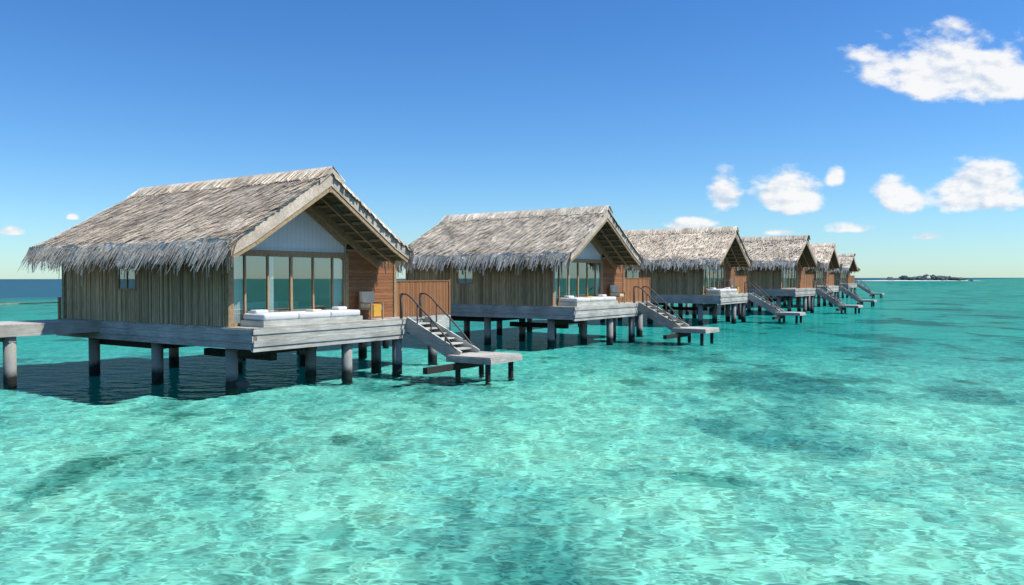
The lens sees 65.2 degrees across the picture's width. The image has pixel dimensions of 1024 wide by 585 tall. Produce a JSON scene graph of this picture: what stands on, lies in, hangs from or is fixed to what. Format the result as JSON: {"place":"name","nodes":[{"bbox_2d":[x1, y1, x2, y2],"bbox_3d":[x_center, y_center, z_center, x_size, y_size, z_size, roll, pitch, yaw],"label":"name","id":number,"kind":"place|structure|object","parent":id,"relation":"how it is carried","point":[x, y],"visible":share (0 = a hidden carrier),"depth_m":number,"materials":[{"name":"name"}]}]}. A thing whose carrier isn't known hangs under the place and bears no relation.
{"place":"outdoors","nodes":[
{"label":"outdoors","id":0,"kind":"place"},
{"bbox_2d":[0,278,1023,584],"bbox_3d":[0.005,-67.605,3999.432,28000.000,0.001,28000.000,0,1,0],"label":"water surface","id":1,"kind":"object","parent":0,"point":[880,442],"depth_m":16.12,"materials":[{"name":"teal liquid"}]},
{"bbox_2d":[0,297,101,384],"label":"jetty walkway","id":2,"kind":"structure","parent":1,"relation":"on","point":[10,331],"depth_m":27.85,"materials":[{"name":"grey wood"}]},
{"bbox_2d":[235,379,249,388],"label":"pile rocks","id":3,"kind":"object","parent":1,"relation":"on","point":[241,384],"visible":0.96,"depth_m":26.16,"materials":[{"name":"grey stone"}]},
{"bbox_2d":[17,166,521,388],"bbox_3d":[-8.447,0.176,31.219,16.365,9.060,13.154,1,1,34],"label":"villa","id":4,"kind":"object","parent":1,"relation":"on","point":[173,268],"visible":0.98,"depth_m":28.66,"materials":[{"name":"beige plant"}]},
{"bbox_2d":[240,306,362,326],"bbox_3d":[-7.132,0.805,27.541,1.160,0.530,4.400,1,1,34],"label":"daybed","id":5,"kind":"object","parent":4,"relation":"on","point":[266,318],"visible":1,"depth_m":26.76,"materials":[{"name":"white fabric"}]},
{"bbox_2d":[359,291,383,319],"bbox_3d":[-5.353,0.491,30.437,0.655,1.050,0.680,1,1,34],"label":"chair","id":6,"kind":"object","parent":4,"relation":"on","point":[366,301],"visible":0.98,"depth_m":30.32,"materials":[{"name":"grey wood"}]},
{"bbox_2d":[382,340,388,345],"bbox_3d":[-7.412,2.132,43.186,2.402,4.720,7.932,1,1,37],"label":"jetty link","id":7,"kind":"object","parent":1,"relation":"on","point":[385,342],"visible":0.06,"depth_m":42.60,"materials":[{"name":"grey wood"}]},
{"bbox_2d":[396,205,718,346],"bbox_3d":[2.980,-0.172,47.051,16.330,9.160,13.112,1,1,36],"label":"villa","id":8,"kind":"object","parent":1,"relation":"on","point":[521,266],"visible":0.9,"depth_m":44.40,"materials":[{"name":"beige plant"}]},
{"bbox_2d":[558,294,617,305],"bbox_3d":[4.165,0.408,43.330,1.160,0.530,4.400,1,1,36],"label":"daybed","id":9,"kind":"object","parent":8,"relation":"on","point":[602,299],"visible":1,"depth_m":42.30,"materials":[{"name":"white fabric"}]},
{"bbox_2d":[610,285,624,302],"bbox_3d":[6.105,0.091,46.346,0.650,1.050,0.680,1,1,36],"label":"chair","id":10,"kind":"object","parent":8,"relation":"on","point":[614,292],"visible":0.89,"depth_m":46.24,"materials":[{"name":"grey wood"}]},
{"bbox_2d":[670,303,688,313],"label":"jetty link","id":11,"kind":"object","parent":1,"relation":"on","point":[686,305],"visible":0.1,"depth_m":79.13,"materials":[{"name":"grey wood"}]},
{"bbox_2d":[600,226,805,324],"bbox_3d":[15.271,-0.623,66.939,16.332,9.320,13.103,1,1,33],"label":"villa","id":12,"kind":"object","parent":1,"relation":"on","point":[686,265],"visible":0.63,"depth_m":63.49,"materials":[{"name":"beige plant"}]},
{"bbox_2d":[706,287,737,294],"bbox_3d":[16.639,-0.125,63.274,1.160,0.530,4.400,1,1,33],"label":"daybed","id":13,"kind":"object","parent":12,"relation":"on","point":[720,291],"visible":1,"depth_m":61.71,"materials":[{"name":"white fabric"}]},
{"bbox_2d":[729,281,739,293],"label":"chair","id":14,"kind":"object","parent":12,"relation":"on","point":[731,284],"visible":0.85,"depth_m":65.90,"materials":[{"name":"grey wood"}]},
{"bbox_2d":[697,235,862,312],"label":"villa","id":15,"kind":"object","parent":1,"relation":"on","point":[781,265],"visible":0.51,"depth_m":80.58,"materials":[{"name":"beige plant"}]},
{"bbox_2d":[751,243,876,306],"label":"villa","id":16,"kind":"object","parent":1,"relation":"on","point":[826,255],"visible":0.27,"depth_m":100.41,"materials":[{"name":"beige plant"}]},
{"bbox_2d":[814,254,883,297],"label":"villa","id":17,"kind":"object","parent":1,"relation":"in","point":[849,263],"visible":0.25,"depth_m":143.26,"materials":[{"name":"beige plant"}]},
{"bbox_2d":[862,274,973,280],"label":"island","id":18,"kind":"structure","parent":1,"relation":"on","point":[926,278],"depth_m":890.39,"materials":[{"name":"grey"}]},
{"bbox_2d":[0,0,1023,278],"label":"sky","id":19,"kind":"structure","parent":0,"point":[890,133],"materials":[{"name":"blue"}]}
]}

